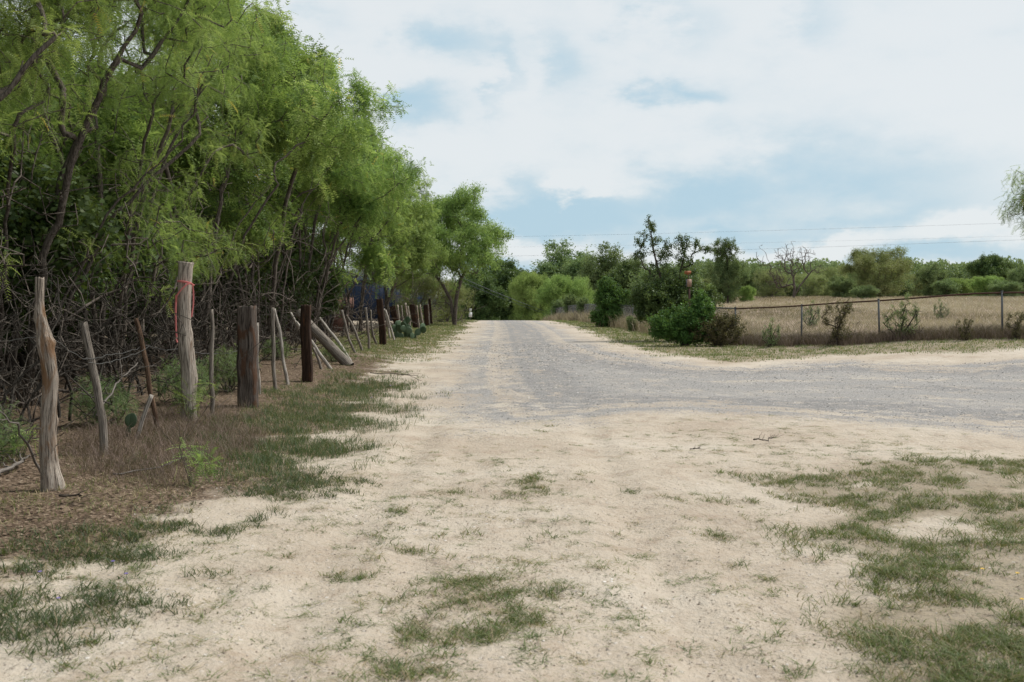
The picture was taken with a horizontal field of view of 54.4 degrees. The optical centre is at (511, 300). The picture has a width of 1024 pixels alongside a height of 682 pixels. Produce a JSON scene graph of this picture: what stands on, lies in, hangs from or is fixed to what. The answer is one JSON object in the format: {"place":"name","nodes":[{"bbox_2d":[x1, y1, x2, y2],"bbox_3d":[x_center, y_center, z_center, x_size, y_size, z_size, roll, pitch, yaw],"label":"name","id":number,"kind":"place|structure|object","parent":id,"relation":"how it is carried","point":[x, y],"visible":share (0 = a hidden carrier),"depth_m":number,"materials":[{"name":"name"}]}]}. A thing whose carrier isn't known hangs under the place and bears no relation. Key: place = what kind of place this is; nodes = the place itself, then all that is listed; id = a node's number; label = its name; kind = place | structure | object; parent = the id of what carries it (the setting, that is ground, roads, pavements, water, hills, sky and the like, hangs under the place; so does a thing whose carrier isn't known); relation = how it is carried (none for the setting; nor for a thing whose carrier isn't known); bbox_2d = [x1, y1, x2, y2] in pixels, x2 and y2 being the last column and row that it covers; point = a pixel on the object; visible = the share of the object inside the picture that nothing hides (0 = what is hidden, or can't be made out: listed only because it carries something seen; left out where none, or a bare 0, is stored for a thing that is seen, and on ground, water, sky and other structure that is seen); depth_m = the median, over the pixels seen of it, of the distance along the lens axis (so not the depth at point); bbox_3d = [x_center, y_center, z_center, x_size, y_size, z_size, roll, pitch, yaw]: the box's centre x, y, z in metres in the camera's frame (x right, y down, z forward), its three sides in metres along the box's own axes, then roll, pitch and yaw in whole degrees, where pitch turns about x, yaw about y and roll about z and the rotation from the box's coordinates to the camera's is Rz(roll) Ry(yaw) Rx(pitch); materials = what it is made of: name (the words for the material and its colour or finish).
{"place":"outdoors","nodes":[
{"label":"outdoors","id":0,"kind":"place"},
{"bbox_2d":[0,298,1023,681],"bbox_3d":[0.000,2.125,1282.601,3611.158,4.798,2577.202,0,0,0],"label":"ground","id":1,"kind":"structure","parent":0,"point":[664,474],"depth_m":5.91,"materials":[{"name":"beige sand"}]},
{"bbox_2d":[0,396,38,464],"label":"shrub","id":2,"kind":"object","parent":1,"relation":"on","point":[3,430],"visible":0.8,"depth_m":8.64,"materials":[{"name":"green plant"}]},
{"bbox_2d":[0,390,40,459],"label":"seedling","id":3,"kind":"object","parent":1,"relation":"on","point":[30,434],"visible":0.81,"depth_m":8.59,"materials":[{"name":"green plant"}]},
{"bbox_2d":[33,277,64,491],"bbox_3d":[-3.449,0.681,7.441,0.199,1.714,0.190,0,0,42],"label":"post","id":4,"kind":"object","parent":1,"relation":"on","point":[51,476],"visible":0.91,"depth_m":7.40,"materials":[{"name":"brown wood"}]},
{"bbox_2d":[0,7,104,359],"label":"mesquite tree","id":5,"kind":"object","parent":1,"relation":"on","point":[18,139],"visible":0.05,"depth_m":18.41,"materials":[{"name":"green plant"}]},
{"bbox_2d":[0,232,141,446],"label":"brush","id":6,"kind":"object","parent":1,"relation":"on","point":[19,377],"visible":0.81,"depth_m":9.53,"materials":[{"name":"brown plant"}]},
{"bbox_2d":[3,252,141,389],"bbox_3d":[-7.495,0.230,15.460,3.274,2.816,3.399,0,0,-20],"label":"brush","id":7,"kind":"object","parent":1,"relation":"on","point":[25,342],"visible":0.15,"depth_m":15.58,"materials":[{"name":"brown plant"}]},
{"bbox_2d":[0,129,152,352],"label":"bush","id":8,"kind":"object","parent":1,"relation":"on","point":[22,220],"visible":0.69,"depth_m":13.60,"materials":[{"name":"green plant"}]},
{"bbox_2d":[0,0,155,451],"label":"mesquite tree","id":9,"kind":"object","parent":1,"relation":"on","point":[49,27],"visible":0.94,"depth_m":10.72,"materials":[{"name":"green plant"}]},
{"bbox_2d":[79,322,107,454],"bbox_3d":[-3.842,0.865,9.158,0.264,1.343,0.085,0,0,0],"label":"stick","id":10,"kind":"object","parent":1,"relation":"on","point":[98,398],"visible":0.87,"depth_m":9.13,"materials":[{"name":"wood"}]},
{"bbox_2d":[2,154,187,377],"bbox_3d":[-8.460,-0.557,18.231,3.498,4.400,5.845,0,0,27],"label":"bush","id":11,"kind":"object","parent":1,"relation":"on","point":[93,190],"visible":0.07,"depth_m":18.81,"materials":[{"name":"green plant"}]},
{"bbox_2d":[0,25,195,360],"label":"mesquite tree","id":12,"kind":"object","parent":1,"relation":"on","point":[68,146],"visible":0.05,"depth_m":21.31,"materials":[{"name":"green plant"}]},
{"bbox_2d":[0,228,205,425],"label":"brush","id":13,"kind":"object","parent":1,"relation":"on","point":[103,359],"visible":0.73,"depth_m":11.76,"materials":[{"name":"brown plant"}]},
{"bbox_2d":[64,372,144,428],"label":"shrub","id":14,"kind":"object","parent":1,"relation":"on","point":[117,399],"visible":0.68,"depth_m":11.15,"materials":[{"name":"green plant"}]},
{"bbox_2d":[0,0,281,411],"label":"mesquite tree","id":15,"kind":"object","parent":1,"relation":"on","point":[175,21],"visible":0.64,"depth_m":13.42,"materials":[{"name":"green plant"}]},
{"bbox_2d":[0,0,285,390],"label":"mesquite tree","id":16,"kind":"object","parent":1,"relation":"on","point":[246,153],"visible":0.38,"depth_m":16.94,"materials":[{"name":"green plant"}]},
{"bbox_2d":[134,318,158,428],"bbox_3d":[-3.955,0.860,10.803,0.300,1.345,0.079,0,0,0],"label":"stick","id":17,"kind":"object","parent":1,"relation":"on","point":[147,373],"visible":0.82,"depth_m":10.79,"materials":[{"name":"brown wood"}]},
{"bbox_2d":[61,262,236,395],"bbox_3d":[-5.291,0.517,14.451,2.653,2.114,2.272,0,0,-43],"label":"brush","id":18,"kind":"object","parent":1,"relation":"on","point":[133,362],"visible":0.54,"depth_m":14.33,"materials":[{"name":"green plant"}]},
{"bbox_2d":[88,183,211,361],"bbox_3d":[-8.951,-0.698,22.744,3.716,4.675,6.211,0,0,-36],"label":"bush","id":19,"kind":"object","parent":1,"relation":"on","point":[183,222],"visible":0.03,"depth_m":21.50,"materials":[{"name":"green plant"}]},
{"bbox_2d":[30,396,284,490],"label":"dead weeds","id":20,"kind":"object","parent":1,"relation":"on","point":[159,432],"visible":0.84,"depth_m":9.68,"materials":[{"name":"brown plant"}]},
{"bbox_2d":[88,239,231,371],"bbox_3d":[-7.357,0.203,19.457,3.630,2.893,3.108,0,0,-1],"label":"brush","id":21,"kind":"object","parent":1,"relation":"on","point":[148,327],"visible":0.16,"depth_m":19.30,"materials":[{"name":"brown plant"}]},
{"bbox_2d":[144,354,220,406],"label":"shrub","id":22,"kind":"object","parent":1,"relation":"on","point":[177,378],"visible":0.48,"depth_m":13.40,"materials":[{"name":"green plant"}]},
{"bbox_2d":[177,261,197,420],"bbox_3d":[-3.843,0.537,11.789,0.254,2.008,0.206,0,0,0],"label":"post","id":23,"kind":"object","parent":1,"relation":"on","point":[189,376],"visible":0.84,"depth_m":11.71,"materials":[{"name":"grey wood"}]},
{"bbox_2d":[0,459,382,662],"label":"grass strip","id":24,"kind":"object","parent":1,"relation":"on","point":[107,601],"depth_m":5.67,"materials":[{"name":"green plant"}]},
{"bbox_2d":[151,395,231,485],"bbox_3d":[-2.536,1.197,7.924,0.518,0.781,1.227,0,0,-12],"label":"seedling","id":25,"kind":"object","parent":1,"relation":"on","point":[199,463],"visible":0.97,"depth_m":7.95,"materials":[{"name":"green plant"}]},
{"bbox_2d":[124,339,260,421],"bbox_3d":[-3.807,1.023,11.799,1.785,1.136,0.753,0,0,-4],"label":"seedling","id":26,"kind":"object","parent":1,"relation":"on","point":[198,400],"visible":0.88,"depth_m":11.74,"materials":[{"name":"green plant"}]},
{"bbox_2d":[8,0,380,370],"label":"mesquite tree","id":27,"kind":"object","parent":1,"relation":"on","point":[314,125],"visible":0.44,"depth_m":21.67,"materials":[{"name":"green plant"}]},
{"bbox_2d":[209,309,214,414],"bbox_3d":[-3.703,0.821,12.284,0.066,1.429,0.074,0,0,20],"label":"stick","id":28,"kind":"object","parent":1,"relation":"on","point":[211,369],"visible":0.84,"depth_m":12.26,"materials":[{"name":"grey wood"}]},
{"bbox_2d":[125,264,299,374],"bbox_3d":[-5.414,0.477,17.318,2.745,2.275,2.645,0,0,13],"label":"brush","id":29,"kind":"object","parent":1,"relation":"on","point":[201,314],"visible":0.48,"depth_m":17.30,"materials":[{"name":"brown plant"}]},
{"bbox_2d":[144,196,281,344],"bbox_3d":[-9.486,-0.676,27.476,6.211,4.675,3.716,0,0,-9],"label":"bush","id":30,"kind":"object","parent":1,"relation":"on","point":[267,266],"visible":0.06,"depth_m":27.39,"materials":[{"name":"green plant"}]},
{"bbox_2d":[197,343,237,394],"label":"shrub","id":31,"kind":"object","parent":1,"relation":"on","point":[229,387],"visible":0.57,"depth_m":14.90,"materials":[{"name":"green plant"}]},
{"bbox_2d":[0,328,439,630],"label":"leaf litter","id":32,"kind":"object","parent":1,"relation":"on","point":[52,503],"visible":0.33,"depth_m":7.96,"materials":[{"name":"brown plant"}]},
{"bbox_2d":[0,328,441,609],"bbox_3d":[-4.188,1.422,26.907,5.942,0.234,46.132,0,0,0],"label":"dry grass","id":33,"kind":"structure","parent":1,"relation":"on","point":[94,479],"depth_m":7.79,"materials":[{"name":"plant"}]},
{"bbox_2d":[148,257,298,364],"bbox_3d":[-5.842,0.364,20.552,3.211,2.560,2.750,0,0,-12],"label":"brush","id":34,"kind":"object","parent":1,"relation":"on","point":[258,315],"visible":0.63,"depth_m":20.57,"materials":[{"name":"brown plant"}]},
{"bbox_2d":[122,0,366,356],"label":"mesquite tree","id":35,"kind":"object","parent":1,"relation":"on","point":[308,162],"visible":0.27,"depth_m":25.07,"materials":[{"name":"green plant"}]},
{"bbox_2d":[236,305,258,407],"bbox_3d":[-3.521,0.796,13.262,0.267,1.474,0.253,0,0,0],"label":"post","id":36,"kind":"object","parent":1,"relation":"on","point":[247,372],"visible":0.88,"depth_m":13.15,"materials":[{"name":"brown wood"}]},
{"bbox_2d":[218,256,317,342],"bbox_3d":[-7.987,-0.055,29.921,4.384,3.300,2.623,0,0,-27],"label":"bush","id":37,"kind":"object","parent":1,"relation":"on","point":[304,291],"visible":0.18,"depth_m":30.04,"materials":[{"name":"green plant"}]},
{"bbox_2d":[271,307,276,388],"bbox_3d":[-3.790,0.826,15.875,0.110,1.428,0.084,0,0,0],"label":"stick","id":38,"kind":"object","parent":1,"relation":"on","point":[273,355],"visible":0.93,"depth_m":15.85,"materials":[{"name":"grey wood"}]},
{"bbox_2d":[110,366,452,483],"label":"tall grass","id":39,"kind":"structure","parent":1,"relation":"on","point":[262,458],"depth_m":11.69,"materials":[{"name":"green plant"}]},
{"bbox_2d":[275,308,289,384],"bbox_3d":[-3.916,0.845,16.909,0.307,1.423,0.074,0,0,0],"label":"stick","id":40,"kind":"object","parent":1,"relation":"on","point":[282,351],"visible":0.75,"depth_m":16.89,"materials":[{"name":"grey wood"}]},
{"bbox_2d":[233,284,332,352],"bbox_3d":[-5.951,0.545,26.557,2.484,2.058,2.393,0,0,44],"label":"brush","id":41,"kind":"object","parent":1,"relation":"on","point":[295,306],"visible":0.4,"depth_m":26.52,"materials":[{"name":"brown plant"}]},
{"bbox_2d":[271,213,330,332],"bbox_3d":[-9.590,-0.950,39.757,6.941,5.225,4.153,0,0,45],"label":"bush","id":42,"kind":"object","parent":1,"relation":"on","point":[315,254],"visible":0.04,"depth_m":38.12,"materials":[{"name":"green plant"}]},
{"bbox_2d":[300,304,312,381],"bbox_3d":[-3.622,0.813,17.552,0.214,1.486,0.186,0,0,0],"label":"post","id":43,"kind":"object","parent":1,"relation":"on","point":[306,344],"visible":0.95,"depth_m":17.47,"materials":[{"name":"brown wood"}]},
{"bbox_2d":[196,49,430,344],"bbox_3d":[-6.319,-3.237,31.017,7.914,9.676,8.313,0,0,-36],"label":"mesquite tree","id":44,"kind":"object","parent":1,"relation":"on","point":[360,202],"visible":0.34,"depth_m":30.92,"materials":[{"name":"green plant"}]},
{"bbox_2d":[287,256,345,335],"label":"bush","id":45,"kind":"object","parent":1,"relation":"on","point":[329,304],"visible":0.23,"depth_m":35.13,"materials":[{"name":"green plant"}]},
{"bbox_2d":[295,308,353,365],"bbox_3d":[-4.184,0.866,22.219,1.431,1.376,0.257,0,0,18],"label":"log","id":46,"kind":"object","parent":1,"relation":"on","point":[330,346],"visible":0.77,"depth_m":22.10,"materials":[{"name":"grey wood"}]},
{"bbox_2d":[252,100,425,338],"bbox_3d":[-6.474,-3.211,37.145,6.580,9.657,8.192,0,0,-3],"label":"mesquite tree","id":47,"kind":"object","parent":1,"relation":"on","point":[373,257],"visible":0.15,"depth_m":37.12,"materials":[{"name":"green plant"}]},
{"bbox_2d":[263,120,441,332],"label":"mesquite tree","id":48,"kind":"object","parent":1,"relation":"on","point":[418,209],"visible":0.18,"depth_m":44.15,"materials":[{"name":"green plant"}]},
{"bbox_2d":[260,319,480,363],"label":"roadside grass","id":49,"kind":"structure","parent":1,"relation":"on","point":[444,325],"depth_m":33.32,"materials":[{"name":"green plant"}]},
{"bbox_2d":[376,299,386,344],"bbox_3d":[-4.128,0.741,31.542,0.340,1.596,0.229,0,0,0],"label":"post","id":50,"kind":"object","parent":1,"relation":"on","point":[381,321],"visible":0.93,"depth_m":31.44,"materials":[{"name":"brown wood"}]},
{"bbox_2d":[338,270,435,320],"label":"metal shed","id":51,"kind":"structure","parent":1,"relation":"on","point":[357,287],"depth_m":72.45,"materials":[{"name":"metal"}]},
{"bbox_2d":[338,207,453,324],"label":"mesquite tree","id":52,"kind":"object","parent":1,"relation":"on","point":[423,243],"visible":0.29,"depth_m":51.30,"materials":[{"name":"green plant"}]},
{"bbox_2d":[392,316,425,338],"bbox_3d":[-3.819,1.020,37.034,1.232,0.854,0.771,0,0,-19],"label":"prickly pear","id":53,"kind":"object","parent":1,"relation":"on","point":[399,327],"visible":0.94,"depth_m":37.01,"materials":[{"name":"green plant"}]},
{"bbox_2d":[387,270,456,322],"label":"tree","id":54,"kind":"object","parent":1,"relation":"on","point":[425,287],"visible":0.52,"depth_m":60.21,"materials":[{"name":"green plant"}]},
{"bbox_2d":[427,278,475,321],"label":"tree","id":55,"kind":"object","parent":1,"relation":"on","point":[462,295],"visible":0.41,"depth_m":64.38,"materials":[{"name":"green plant"}]},
{"bbox_2d":[415,180,513,324],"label":"mesquite tree","id":56,"kind":"object","parent":1,"relation":"on","point":[455,208],"visible":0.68,"depth_m":56.90,"materials":[{"name":"green plant"}]},
{"bbox_2d":[454,268,510,319],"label":"tree","id":57,"kind":"object","parent":1,"relation":"on","point":[480,298],"visible":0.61,"depth_m":116.96,"materials":[{"name":"green plant"}]},
{"bbox_2d":[465,253,528,319],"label":"tree","id":58,"kind":"object","parent":1,"relation":"on","point":[507,273],"visible":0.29,"depth_m":123.21,"materials":[{"name":"green plant"}]},
{"bbox_2d":[0,405,1023,681],"bbox_3d":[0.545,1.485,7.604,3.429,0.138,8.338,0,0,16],"label":"grass tufts","id":59,"kind":"object","parent":1,"relation":"on","point":[412,631],"visible":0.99,"depth_m":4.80,"materials":[{"name":"green plant"}]},
{"bbox_2d":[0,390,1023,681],"bbox_3d":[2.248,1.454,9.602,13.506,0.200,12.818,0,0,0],"label":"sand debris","id":60,"kind":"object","parent":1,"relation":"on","point":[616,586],"visible":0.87,"depth_m":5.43,"materials":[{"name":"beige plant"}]},
{"bbox_2d":[508,269,552,320],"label":"tree","id":61,"kind":"object","parent":1,"relation":"on","point":[522,285],"visible":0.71,"depth_m":106.59,"materials":[{"name":"green plant"}]},
{"bbox_2d":[532,273,594,316],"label":"tree","id":62,"kind":"object","parent":1,"relation":"on","point":[555,288],"visible":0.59,"depth_m":98.04,"materials":[{"name":"green plant"}]},
{"bbox_2d":[529,237,605,304],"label":"tree","id":63,"kind":"object","parent":1,"relation":"on","point":[565,264],"visible":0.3,"depth_m":129.59,"materials":[{"name":"green plant"}]},
{"bbox_2d":[574,241,629,310],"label":"tree","id":64,"kind":"object","parent":1,"relation":"on","point":[606,265],"visible":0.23,"depth_m":118.73,"materials":[{"name":"green plant"}]},
{"bbox_2d":[588,275,631,326],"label":"tree","id":65,"kind":"object","parent":1,"relation":"on","point":[610,296],"visible":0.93,"depth_m":55.64,"materials":[{"name":"green plant"}]},
{"bbox_2d":[602,256,648,315],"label":"tree","id":66,"kind":"object","parent":1,"relation":"on","point":[618,273],"visible":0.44,"depth_m":79.13,"materials":[{"name":"green plant"}]},
{"bbox_2d":[551,304,734,318],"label":"fence","id":67,"kind":"object","parent":1,"relation":"on","point":[591,308],"visible":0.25,"depth_m":69.42,"materials":[{"name":"metal"}]},
{"bbox_2d":[540,310,781,342],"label":"dry grass","id":68,"kind":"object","parent":1,"relation":"on","point":[620,323],"visible":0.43,"depth_m":54.26,"materials":[{"name":"plant"}]},
{"bbox_2d":[624,259,705,312],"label":"bush","id":69,"kind":"object","parent":1,"relation":"on","point":[639,280],"visible":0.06,"depth_m":57.71,"materials":[{"name":"green plant"}]},
{"bbox_2d":[631,214,714,339],"bbox_3d":[5.967,-0.773,37.044,3.139,4.851,1.157,0,0,0],"label":"sapling","id":70,"kind":"object","parent":1,"relation":"on","point":[652,240],"visible":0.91,"depth_m":36.96,"materials":[{"name":"green plant"}]},
{"bbox_2d":[627,272,725,340],"bbox_3d":[6.033,0.287,36.487,3.653,2.750,2.186,0,0,0],"label":"bush","id":71,"kind":"object","parent":1,"relation":"on","point":[655,297],"visible":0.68,"depth_m":36.20,"materials":[{"name":"green plant"}]},
{"bbox_2d":[645,288,719,345],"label":"bush","id":72,"kind":"object","parent":1,"relation":"on","point":[676,324],"visible":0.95,"depth_m":32.22,"materials":[{"name":"green plant"}]},
{"bbox_2d":[687,308,748,346],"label":"bush","id":73,"kind":"object","parent":1,"relation":"on","point":[728,324],"visible":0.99,"depth_m":32.02,"materials":[{"name":"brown plant"}]},
{"bbox_2d":[701,251,750,302],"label":"tree","id":74,"kind":"object","parent":1,"relation":"on","point":[722,277],"visible":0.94,"depth_m":82.91,"materials":[{"name":"green plant"}]},
{"bbox_2d":[709,237,744,302],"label":"tree","id":75,"kind":"object","parent":1,"relation":"on","point":[723,250],"visible":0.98,"depth_m":82.75,"materials":[{"name":"green plant"}]},
{"bbox_2d":[451,255,1023,318],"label":"woodland","id":76,"kind":"object","parent":1,"relation":"on","point":[956,270],"visible":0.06,"depth_m":139.47,"materials":[{"name":"green plant"}]},
{"bbox_2d":[739,261,770,296],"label":"tree","id":77,"kind":"object","parent":1,"relation":"on","point":[751,282],"visible":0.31,"depth_m":111.68,"materials":[{"name":"green plant"}]},
{"bbox_2d":[759,319,780,346],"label":"shrub","id":78,"kind":"object","parent":1,"relation":"on","point":[769,341],"visible":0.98,"depth_m":30.95,"materials":[{"name":"green plant"}]},
{"bbox_2d":[751,268,792,297],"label":"tree","id":79,"kind":"object","parent":1,"relation":"on","point":[770,289],"visible":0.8,"depth_m":93.32,"materials":[{"name":"green plant"}]},
{"bbox_2d":[756,241,825,296],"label":"dead tree","id":80,"kind":"object","parent":1,"relation":"on","point":[792,276],"visible":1,"depth_m":87.96,"materials":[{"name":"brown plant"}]},
{"bbox_2d":[790,272,828,296],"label":"tree","id":81,"kind":"object","parent":1,"relation":"on","point":[808,290],"visible":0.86,"depth_m":97.43,"materials":[{"name":"green plant"}]},
{"bbox_2d":[800,265,848,296],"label":"tree","id":82,"kind":"object","parent":1,"relation":"on","point":[830,273],"visible":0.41,"depth_m":116.94,"materials":[{"name":"green plant"}]},
{"bbox_2d":[821,298,861,345],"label":"shrub","id":83,"kind":"object","parent":1,"relation":"on","point":[840,322],"visible":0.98,"depth_m":29.59,"materials":[{"name":"green plant"}]},
{"bbox_2d":[826,275,858,297],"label":"bush","id":84,"kind":"object","parent":1,"relation":"on","point":[841,287],"visible":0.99,"depth_m":87.44,"materials":[{"name":"green plant"}]},
{"bbox_2d":[849,285,879,298],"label":"bush","id":85,"kind":"object","parent":1,"relation":"on","point":[864,292],"visible":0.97,"depth_m":83.62,"materials":[{"name":"green plant"}]},
{"bbox_2d":[712,321,1023,347],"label":"grass strip","id":86,"kind":"object","parent":1,"relation":"on","point":[985,332],"visible":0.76,"depth_m":28.77,"materials":[{"name":"plant"}]},
{"bbox_2d":[716,448,1023,681],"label":"grass patch","id":87,"kind":"object","parent":1,"relation":"on","point":[1003,641],"visible":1,"depth_m":5.59,"materials":[{"name":"green plant"}]},
{"bbox_2d":[836,244,915,296],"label":"tree","id":88,"kind":"object","parent":1,"relation":"on","point":[863,261],"visible":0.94,"depth_m":90.73,"materials":[{"name":"green plant"}]},
{"bbox_2d":[734,291,1023,338],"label":"chain link fence","id":89,"kind":"object","parent":1,"relation":"on","point":[878,300],"visible":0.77,"depth_m":29.08,"materials":[{"name":"metal"}]},
{"bbox_2d":[879,292,923,339],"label":"shrub","id":90,"kind":"object","parent":1,"relation":"on","point":[915,312],"visible":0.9,"depth_m":28.55,"materials":[{"name":"green plant"}]},
{"bbox_2d":[912,261,948,295],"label":"tree","id":91,"kind":"object","parent":1,"relation":"on","point":[931,275],"visible":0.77,"depth_m":104.60,"materials":[{"name":"green plant"}]},
{"bbox_2d":[930,277,961,296],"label":"bush","id":92,"kind":"object","parent":1,"relation":"on","point":[945,286],"visible":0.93,"depth_m":99.53,"materials":[{"name":"green plant"}]},
{"bbox_2d":[966,275,1003,295],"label":"bush","id":93,"kind":"object","parent":1,"relation":"on","point":[980,282],"visible":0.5,"depth_m":107.72,"materials":[{"name":"green plant"}]},
{"bbox_2d":[963,252,1017,295],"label":"tree","id":94,"kind":"object","parent":1,"relation":"on","point":[991,265],"visible":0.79,"depth_m":126.78,"materials":[{"name":"green plant"}]},
{"bbox_2d":[985,279,1022,296],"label":"bush","id":95,"kind":"object","parent":1,"relation":"on","point":[1000,286],"visible":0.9,"depth_m":95.33,"materials":[{"name":"green plant"}]},
{"bbox_2d":[991,165,1023,239],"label":"mesquite tree","id":96,"kind":"object","parent":1,"relation":"on","point":[1016,205],"visible":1,"depth_m":36.27,"materials":[{"name":"green plant"}]},
{"bbox_2d":[1005,309,1023,340],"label":"shrub","id":97,"kind":"object","parent":1,"relation":"on","point":[1017,325],"visible":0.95,"depth_m":26.18,"materials":[{"name":"green plant"}]},
{"bbox_2d":[1006,264,1023,295],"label":"tree","id":98,"kind":"object","parent":1,"relation":"on","point":[1016,275],"visible":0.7,"depth_m":103.61,"materials":[{"name":"green plant"}]},
{"bbox_2d":[1,0,1023,295],"label":"sky","id":99,"kind":"structure","parent":0,"point":[587,120],"materials":[{"name":"white"}]},
{"bbox_2d":[351,320,1023,453],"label":"gravel road","id":100,"kind":"structure","parent":0,"point":[506,333],"depth_m":15.33,"materials":[{"name":"grey gravel"}]},
{"bbox_2d":[546,320,1023,362],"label":"verge grass","id":101,"kind":"structure","parent":0,"point":[589,326],"depth_m":28.48,"materials":[{"name":"green plant"}]},
{"bbox_2d":[716,295,1023,335],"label":"dry field grass","id":102,"kind":"structure","parent":0,"point":[982,304],"depth_m":56.77,"materials":[{"name":"plant"}]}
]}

